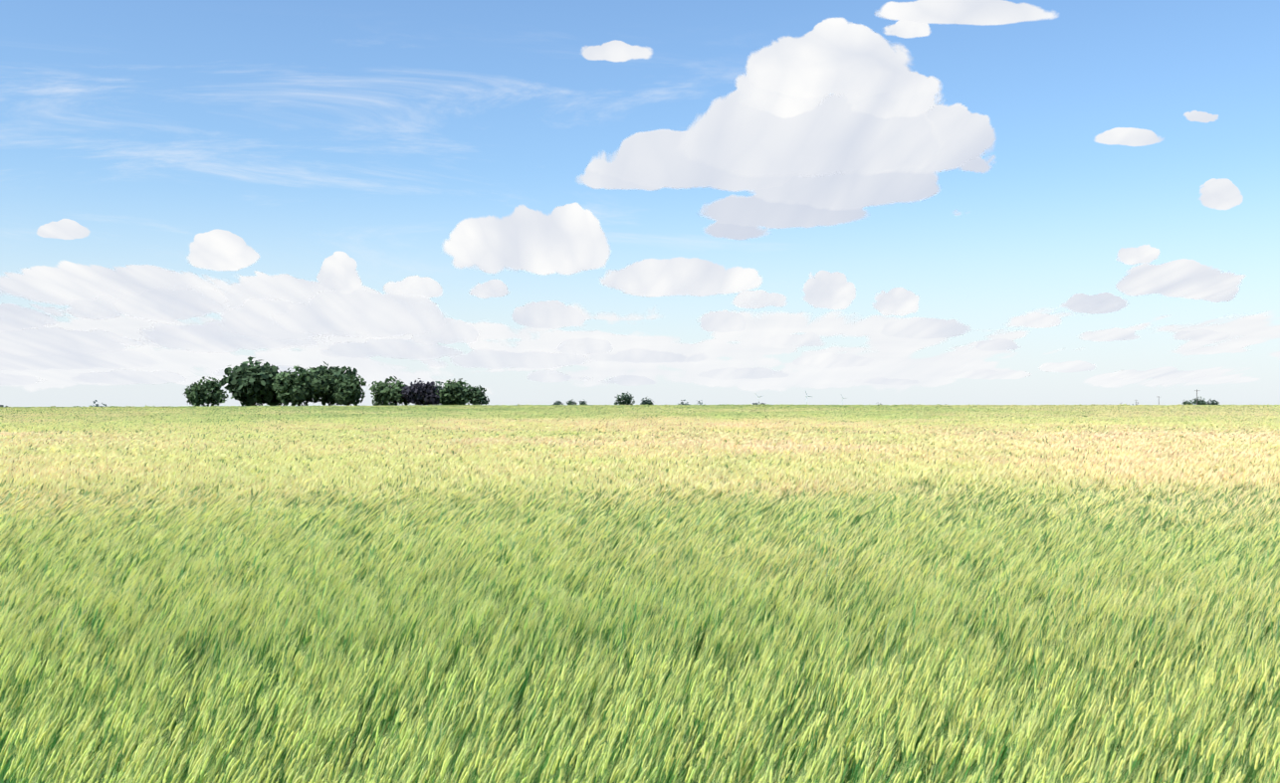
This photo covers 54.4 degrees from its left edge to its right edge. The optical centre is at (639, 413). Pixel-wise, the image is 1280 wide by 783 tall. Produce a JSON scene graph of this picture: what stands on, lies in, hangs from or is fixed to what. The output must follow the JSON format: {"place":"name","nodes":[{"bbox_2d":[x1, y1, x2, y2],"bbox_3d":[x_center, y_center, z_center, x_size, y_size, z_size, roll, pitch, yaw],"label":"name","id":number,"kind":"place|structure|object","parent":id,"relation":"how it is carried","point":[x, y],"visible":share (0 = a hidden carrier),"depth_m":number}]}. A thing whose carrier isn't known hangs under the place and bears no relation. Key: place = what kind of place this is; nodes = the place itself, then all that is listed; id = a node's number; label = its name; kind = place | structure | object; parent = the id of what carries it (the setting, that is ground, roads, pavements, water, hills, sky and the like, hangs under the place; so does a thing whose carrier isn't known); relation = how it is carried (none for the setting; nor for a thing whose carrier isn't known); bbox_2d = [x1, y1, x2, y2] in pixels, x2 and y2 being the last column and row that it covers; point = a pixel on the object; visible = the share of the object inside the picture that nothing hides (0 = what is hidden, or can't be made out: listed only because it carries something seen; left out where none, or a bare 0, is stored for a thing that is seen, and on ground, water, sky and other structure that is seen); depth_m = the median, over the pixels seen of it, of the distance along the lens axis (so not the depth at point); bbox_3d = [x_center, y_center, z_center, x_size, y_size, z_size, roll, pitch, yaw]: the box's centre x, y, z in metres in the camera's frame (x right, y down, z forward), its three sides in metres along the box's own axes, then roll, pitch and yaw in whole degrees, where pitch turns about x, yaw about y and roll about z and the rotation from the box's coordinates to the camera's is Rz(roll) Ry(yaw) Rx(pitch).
{"place":"outdoors","nodes":[
{"label":"outdoors","id":0,"kind":"place"},
{"bbox_2d":[0,373,38,385],"bbox_3d":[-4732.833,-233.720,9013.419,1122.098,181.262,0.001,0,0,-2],"label":"cloud","id":1,"kind":"structure","parent":0,"point":[8,379],"depth_m":9020.84},
{"bbox_2d":[0,299,94,332],"bbox_3d":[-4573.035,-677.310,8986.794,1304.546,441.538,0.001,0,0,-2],"label":"cloud","id":2,"kind":"structure","parent":0,"point":[13,317],"depth_m":8991.26},
{"bbox_2d":[36,218,90,239],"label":"cloud","id":3,"kind":"structure","parent":0,"point":[66,229],"depth_m":8976.94},
{"bbox_2d":[0,316,188,356],"bbox_3d":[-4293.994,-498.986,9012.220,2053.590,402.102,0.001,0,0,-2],"label":"cloud","id":4,"kind":"structure","parent":0,"point":[43,340],"depth_m":9014.43},
{"bbox_2d":[90,400,108,407],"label":"tree","id":5,"kind":"object","parent":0,"point":[97,405],"visible":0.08,"depth_m":1871.36},
{"bbox_2d":[65,294,143,319],"bbox_3d":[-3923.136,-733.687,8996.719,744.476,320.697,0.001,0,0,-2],"label":"cloud","id":6,"kind":"structure","parent":0,"point":[101,307],"depth_m":8996.41},
{"bbox_2d":[0,342,219,384],"bbox_3d":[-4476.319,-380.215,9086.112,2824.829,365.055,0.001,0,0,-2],"label":"cloud","id":7,"kind":"structure","parent":0,"point":[126,359],"depth_m":9098.78},
{"bbox_2d":[37,369,185,385],"bbox_3d":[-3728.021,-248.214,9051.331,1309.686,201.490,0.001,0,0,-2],"label":"cloud","id":8,"kind":"structure","parent":0,"point":[121,376],"depth_m":9051.68},
{"bbox_2d":[0,248,260,332],"bbox_3d":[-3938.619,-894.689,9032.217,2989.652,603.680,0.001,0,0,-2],"label":"cloud","id":9,"kind":"structure","parent":0,"point":[64,283],"depth_m":9030.70},
{"bbox_2d":[113,286,229,323],"bbox_3d":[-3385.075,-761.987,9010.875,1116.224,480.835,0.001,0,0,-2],"label":"cloud","id":10,"kind":"structure","parent":0,"point":[163,306],"depth_m":9010.68},
{"bbox_2d":[55,309,329,353],"bbox_3d":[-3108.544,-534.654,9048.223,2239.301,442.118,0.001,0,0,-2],"label":"cloud","id":11,"kind":"structure","parent":0,"point":[211,336],"depth_m":9046.54},
{"bbox_2d":[183,376,228,407],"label":"tree","id":12,"kind":"object","parent":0,"point":[198,394],"visible":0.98,"depth_m":462.90},
{"bbox_2d":[187,228,259,271],"bbox_3d":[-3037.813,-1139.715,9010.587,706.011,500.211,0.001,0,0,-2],"label":"cloud","id":13,"kind":"structure","parent":0,"point":[218,250],"depth_m":9010.59},
{"bbox_2d":[220,356,280,406],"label":"tree","id":14,"kind":"object","parent":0,"point":[250,385],"visible":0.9,"depth_m":468.52},
{"bbox_2d":[173,363,346,383],"bbox_3d":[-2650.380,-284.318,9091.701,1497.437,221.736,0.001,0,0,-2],"label":"cloud","id":15,"kind":"structure","parent":0,"point":[282,368],"depth_m":9092.43},
{"bbox_2d":[122,264,412,343],"bbox_3d":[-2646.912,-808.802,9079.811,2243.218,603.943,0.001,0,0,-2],"label":"cloud","id":16,"kind":"structure","parent":0,"point":[283,287],"depth_m":9079.08},
{"bbox_2d":[190,289,361,340],"bbox_3d":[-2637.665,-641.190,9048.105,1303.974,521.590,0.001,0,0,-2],"label":"cloud","id":17,"kind":"structure","parent":0,"point":[253,318],"depth_m":9044.23},
{"bbox_2d":[271,365,339,406],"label":"tree","id":18,"kind":"object","parent":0,"point":[294,388],"visible":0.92,"depth_m":462.54},
{"bbox_2d":[309,361,365,406],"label":"tree","id":19,"kind":"object","parent":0,"point":[336,372],"visible":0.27,"depth_m":483.42},
{"bbox_2d":[316,251,362,294],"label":"cloud","id":20,"kind":"structure","parent":0,"point":[338,272],"depth_m":9047.48},
{"bbox_2d":[331,374,366,406],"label":"tree","id":21,"kind":"object","parent":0,"point":[346,393],"visible":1,"depth_m":459.52},
{"bbox_2d":[272,282,444,337],"bbox_3d":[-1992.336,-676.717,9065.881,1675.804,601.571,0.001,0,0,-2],"label":"cloud","id":22,"kind":"structure","parent":0,"point":[358,313],"depth_m":9064.98},
{"bbox_2d":[298,334,464,361],"bbox_3d":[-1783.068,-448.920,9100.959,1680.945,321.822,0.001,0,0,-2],"label":"cloud","id":23,"kind":"structure","parent":0,"point":[401,348],"depth_m":9099.85},
{"bbox_2d":[368,376,409,406],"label":"tree","id":24,"kind":"object","parent":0,"point":[385,394],"visible":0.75,"depth_m":469.53},
{"bbox_2d":[382,275,443,310],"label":"cloud","id":25,"kind":"structure","parent":0,"point":[417,287],"depth_m":9173.34},
{"bbox_2d":[398,378,439,406],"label":"tree","id":26,"kind":"object","parent":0,"point":[418,393],"visible":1,"depth_m":463.51},
{"bbox_2d":[431,381,444,405],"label":"tree","id":27,"kind":"object","parent":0,"point":[439,383],"depth_m":496.27},
{"bbox_2d":[400,314,479,345],"bbox_3d":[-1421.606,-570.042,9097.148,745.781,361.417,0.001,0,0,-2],"label":"cloud","id":28,"kind":"structure","parent":0,"point":[450,330],"depth_m":9098.34},
{"bbox_2d":[435,378,468,405],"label":"tree","id":29,"kind":"object","parent":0,"point":[451,393],"visible":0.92,"depth_m":474.19},
{"bbox_2d":[462,384,489,405],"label":"tree","id":30,"kind":"object","parent":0,"point":[476,396],"visible":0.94,"depth_m":466.40},
{"bbox_2d":[468,279,526,304],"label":"cloud","id":31,"kind":"structure","parent":0,"point":[494,289],"depth_m":9188.09},
{"bbox_2d":[398,343,613,381],"bbox_3d":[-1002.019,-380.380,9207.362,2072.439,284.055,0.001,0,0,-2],"label":"cloud","id":32,"kind":"structure","parent":0,"point":[484,357],"depth_m":9208.99},
{"bbox_2d":[441,224,576,275],"bbox_3d":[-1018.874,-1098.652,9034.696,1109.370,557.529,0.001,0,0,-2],"label":"cloud","id":33,"kind":"structure","parent":0,"point":[457,263],"depth_m":9031.90},
{"bbox_2d":[442,189,641,275],"bbox_3d":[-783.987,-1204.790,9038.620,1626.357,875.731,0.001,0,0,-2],"label":"cloud","id":34,"kind":"structure","parent":0,"point":[568,237],"depth_m":9039.34},
{"bbox_2d":[512,300,584,328],"bbox_3d":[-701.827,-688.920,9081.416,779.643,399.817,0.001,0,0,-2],"label":"cloud","id":35,"kind":"structure","parent":0,"point":[549,315],"depth_m":9082.42},
{"bbox_2d":[527,369,590,382],"bbox_3d":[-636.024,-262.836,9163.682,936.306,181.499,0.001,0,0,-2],"label":"cloud","id":36,"kind":"structure","parent":0,"point":[549,375],"depth_m":9162.52},
{"bbox_2d":[509,230,611,275],"bbox_3d":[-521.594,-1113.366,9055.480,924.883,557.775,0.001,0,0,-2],"label":"cloud","id":37,"kind":"structure","parent":0,"point":[595,267],"depth_m":9059.76},
{"bbox_2d":[557,337,612,355],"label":"cloud","id":38,"kind":"structure","parent":0,"point":[580,346],"depth_m":9207.37},
{"bbox_2d":[581,39,651,61],"bbox_3d":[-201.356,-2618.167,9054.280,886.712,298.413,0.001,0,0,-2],"label":"cloud","id":39,"kind":"structure","parent":0,"point":[615,51],"depth_m":9055.09},
{"bbox_2d":[581,375,654,386],"bbox_3d":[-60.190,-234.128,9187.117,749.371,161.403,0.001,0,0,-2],"label":"cloud","id":40,"kind":"structure","parent":0,"point":[629,380],"depth_m":9186.55},
{"bbox_2d":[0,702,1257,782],"bbox_3d":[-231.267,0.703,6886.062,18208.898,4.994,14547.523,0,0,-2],"label":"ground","id":41,"kind":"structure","parent":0,"point":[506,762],"depth_m":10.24},
{"bbox_2d":[566,399,577,405],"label":"tree","id":42,"kind":"object","parent":41,"relation":"on","point":[570,402],"visible":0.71,"depth_m":1117.05},
{"bbox_2d":[614,392,635,405],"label":"tree","id":43,"kind":"object","parent":41,"relation":"on","point":[627,398],"visible":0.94,"depth_m":998.02},
{"bbox_2d":[0,269,1279,394],"bbox_3d":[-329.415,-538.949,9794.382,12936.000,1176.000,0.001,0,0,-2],"label":"cloud","id":44,"kind":"structure","parent":0,"point":[891,354],"depth_m":9830.04},
{"bbox_2d":[0,0,1279,407],"label":"sky","id":45,"kind":"structure","parent":0,"point":[305,131]},
{"bbox_2d":[575,150,708,191],"bbox_3d":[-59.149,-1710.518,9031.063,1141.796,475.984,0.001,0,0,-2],"label":"cloud","id":46,"kind":"structure","parent":0,"point":[604,179],"depth_m":9025.14},
{"bbox_2d":[601,269,682,297],"bbox_3d":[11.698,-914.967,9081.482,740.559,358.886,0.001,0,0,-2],"label":"cloud","id":47,"kind":"structure","parent":0,"point":[641,295],"depth_m":9080.72},
{"bbox_2d":[640,397,653,405],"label":"tree","id":48,"kind":"object","parent":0,"point":[646,402],"visible":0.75,"depth_m":1038.34},
{"bbox_2d":[546,345,771,372],"bbox_3d":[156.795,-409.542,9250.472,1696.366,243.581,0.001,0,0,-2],"label":"cloud","id":49,"kind":"structure","parent":0,"point":[637,355],"depth_m":9246.30},
{"bbox_2d":[584,250,762,296],"bbox_3d":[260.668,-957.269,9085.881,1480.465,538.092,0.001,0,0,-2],"label":"cloud","id":50,"kind":"structure","parent":0,"point":[695,277],"depth_m":9087.02},
{"bbox_2d":[589,112,835,193],"bbox_3d":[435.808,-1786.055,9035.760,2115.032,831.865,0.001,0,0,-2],"label":"cloud","id":51,"kind":"structure","parent":0,"point":[658,158],"depth_m":9027.75},
{"bbox_2d":[700,309,746,332],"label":"cloud","id":52,"kind":"structure","parent":0,"point":[725,320],"depth_m":9117.65},
{"bbox_2d":[703,218,770,240],"bbox_3d":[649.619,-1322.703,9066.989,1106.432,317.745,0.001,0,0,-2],"label":"cloud","id":53,"kind":"structure","parent":0,"point":[737,232],"depth_m":9068.20},
{"bbox_2d":[697,367,789,380],"bbox_3d":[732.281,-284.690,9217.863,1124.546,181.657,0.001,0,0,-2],"label":"cloud","id":54,"kind":"structure","parent":0,"point":[730,373],"depth_m":9218.66},
{"bbox_2d":[718,285,786,309],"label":"cloud","id":55,"kind":"structure","parent":0,"point":[759,299],"depth_m":9114.24},
{"bbox_2d":[645,187,930,228],"bbox_3d":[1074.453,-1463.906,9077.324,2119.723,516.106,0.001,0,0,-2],"label":"cloud","id":56,"kind":"structure","parent":0,"point":[750,210],"depth_m":9073.52},
{"bbox_2d":[759,332,824,354],"bbox_3d":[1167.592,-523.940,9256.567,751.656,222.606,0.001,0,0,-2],"label":"cloud","id":57,"kind":"structure","parent":0,"point":[794,340],"depth_m":9255.51},
{"bbox_2d":[733,40,855,118],"bbox_3d":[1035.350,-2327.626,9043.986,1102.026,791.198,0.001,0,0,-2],"label":"cloud","id":58,"kind":"structure","parent":0,"point":[753,96],"depth_m":9041.63},
{"bbox_2d":[680,66,944,177],"bbox_3d":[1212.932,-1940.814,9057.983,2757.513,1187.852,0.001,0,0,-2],"label":"cloud","id":59,"kind":"structure","parent":0,"point":[730,132],"depth_m":9058.49},
{"bbox_2d":[773,352,879,373],"bbox_3d":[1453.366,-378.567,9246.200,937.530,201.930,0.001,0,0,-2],"label":"cloud","id":60,"kind":"structure","parent":0,"point":[826,360],"depth_m":9245.44},
{"bbox_2d":[803,270,855,310],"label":"cloud","id":61,"kind":"structure","parent":0,"point":[835,291],"depth_m":9136.07},
{"bbox_2d":[745,17,918,97],"bbox_3d":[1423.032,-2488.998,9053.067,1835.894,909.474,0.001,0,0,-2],"label":"cloud","id":62,"kind":"structure","parent":0,"point":[835,56],"depth_m":9052.57},
{"bbox_2d":[712,151,986,211],"bbox_3d":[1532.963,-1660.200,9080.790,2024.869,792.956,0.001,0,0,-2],"label":"cloud","id":63,"kind":"structure","parent":0,"point":[855,190],"depth_m":9081.64},
{"bbox_2d":[822,51,942,119],"bbox_3d":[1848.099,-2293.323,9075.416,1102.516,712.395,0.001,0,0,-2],"label":"cloud","id":64,"kind":"structure","parent":0,"point":[922,96],"depth_m":9078.10},
{"bbox_2d":[848,377,917,385],"bbox_3d":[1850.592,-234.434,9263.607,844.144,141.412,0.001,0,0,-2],"label":"cloud","id":65,"kind":"structure","parent":0,"point":[883,380],"depth_m":9263.04},
{"bbox_2d":[872,287,919,316],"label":"cloud","id":66,"kind":"structure","parent":0,"point":[901,302],"depth_m":9156.99},
{"bbox_2d":[799,94,995,178],"bbox_3d":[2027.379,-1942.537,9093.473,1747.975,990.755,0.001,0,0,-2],"label":"cloud","id":67,"kind":"structure","parent":0,"point":[964,134],"depth_m":9103.07},
{"bbox_2d":[880,19,938,50],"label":"cloud","id":68,"kind":"structure","parent":0,"point":[906,29],"depth_m":9123.44},
{"bbox_2d":[878,311,971,339],"bbox_3d":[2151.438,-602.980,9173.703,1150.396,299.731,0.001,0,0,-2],"label":"cloud","id":69,"kind":"structure","parent":0,"point":[919,327],"depth_m":9171.78},
{"bbox_2d":[853,0,1057,30],"bbox_3d":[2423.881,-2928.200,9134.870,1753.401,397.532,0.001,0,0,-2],"label":"cloud","id":70,"kind":"structure","parent":0,"point":[982,12],"depth_m":9133.32},
{"bbox_2d":[936,145,995,194],"bbox_3d":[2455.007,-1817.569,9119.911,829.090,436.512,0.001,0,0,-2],"label":"cloud","id":71,"kind":"structure","parent":0,"point":[978,164],"depth_m":9120.64},
{"bbox_2d":[944,369,1030,380],"bbox_3d":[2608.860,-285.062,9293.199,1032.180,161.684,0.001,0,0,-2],"label":"cloud","id":72,"kind":"structure","parent":0,"point":[991,374],"depth_m":9293.08},
{"bbox_2d":[975,338,1020,351],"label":"cloud","id":73,"kind":"structure","parent":0,"point":[998,344],"depth_m":9198.23},
{"bbox_2d":[1010,312,1062,328],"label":"cloud","id":74,"kind":"structure","parent":0,"point":[1036,320],"depth_m":9333.57},
{"bbox_2d":[1025,360,1095,374],"bbox_3d":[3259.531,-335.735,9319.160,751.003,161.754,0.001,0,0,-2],"label":"cloud","id":75,"kind":"structure","parent":0,"point":[1074,366],"depth_m":9317.17},
{"bbox_2d":[1060,292,1127,322],"bbox_3d":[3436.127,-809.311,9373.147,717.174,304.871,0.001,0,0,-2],"label":"cloud","id":76,"kind":"structure","parent":0,"point":[1105,303],"depth_m":9372.93},
{"bbox_2d":[1079,327,1139,341],"bbox_3d":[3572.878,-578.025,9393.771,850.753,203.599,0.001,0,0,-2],"label":"cloud","id":77,"kind":"structure","parent":0,"point":[1114,333],"depth_m":9393.25},
{"bbox_2d":[1094,127,1162,146],"bbox_3d":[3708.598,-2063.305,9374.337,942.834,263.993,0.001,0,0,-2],"label":"cloud","id":78,"kind":"structure","parent":0,"point":[1131,136],"depth_m":9373.54},
{"bbox_2d":[1115,244,1160,275],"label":"cloud","id":79,"kind":"structure","parent":0,"point":[1144,254],"depth_m":9392.07},
{"bbox_2d":[1104,366,1206,380],"bbox_3d":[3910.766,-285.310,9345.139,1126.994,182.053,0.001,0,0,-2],"label":"cloud","id":80,"kind":"structure","parent":0,"point":[1167,373],"depth_m":9344.96},
{"bbox_2d":[1092,258,1245,306],"bbox_3d":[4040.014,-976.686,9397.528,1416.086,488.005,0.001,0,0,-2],"label":"cloud","id":81,"kind":"structure","parent":0,"point":[1186,279],"depth_m":9398.30},
{"bbox_2d":[1182,400,1193,405],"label":"tree","id":82,"kind":"object","parent":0,"point":[1186,402],"visible":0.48,"depth_m":943.96},
{"bbox_2d":[1191,397,1208,405],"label":"tree","id":83,"kind":"object","parent":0,"point":[1200,402],"visible":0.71,"depth_m":913.31},
{"bbox_2d":[1183,110,1218,122],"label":"cloud","id":84,"kind":"structure","parent":0,"point":[1199,116],"depth_m":9396.10},
{"bbox_2d":[1172,329,1230,341],"bbox_3d":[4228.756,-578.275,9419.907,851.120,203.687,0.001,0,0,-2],"label":"cloud","id":85,"kind":"structure","parent":0,"point":[1203,335],"depth_m":9420.74},
{"bbox_2d":[1206,399,1219,405],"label":"tree","id":86,"kind":"object","parent":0,"point":[1213,402],"visible":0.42,"depth_m":927.21},
{"bbox_2d":[1188,269,1245,302],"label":"cloud","id":87,"kind":"structure","parent":0,"point":[1229,296],"depth_m":9430.23},
{"bbox_2d":[1199,178,1243,210],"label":"cloud","id":88,"kind":"structure","parent":0,"point":[1221,194],"depth_m":9417.26}
]}

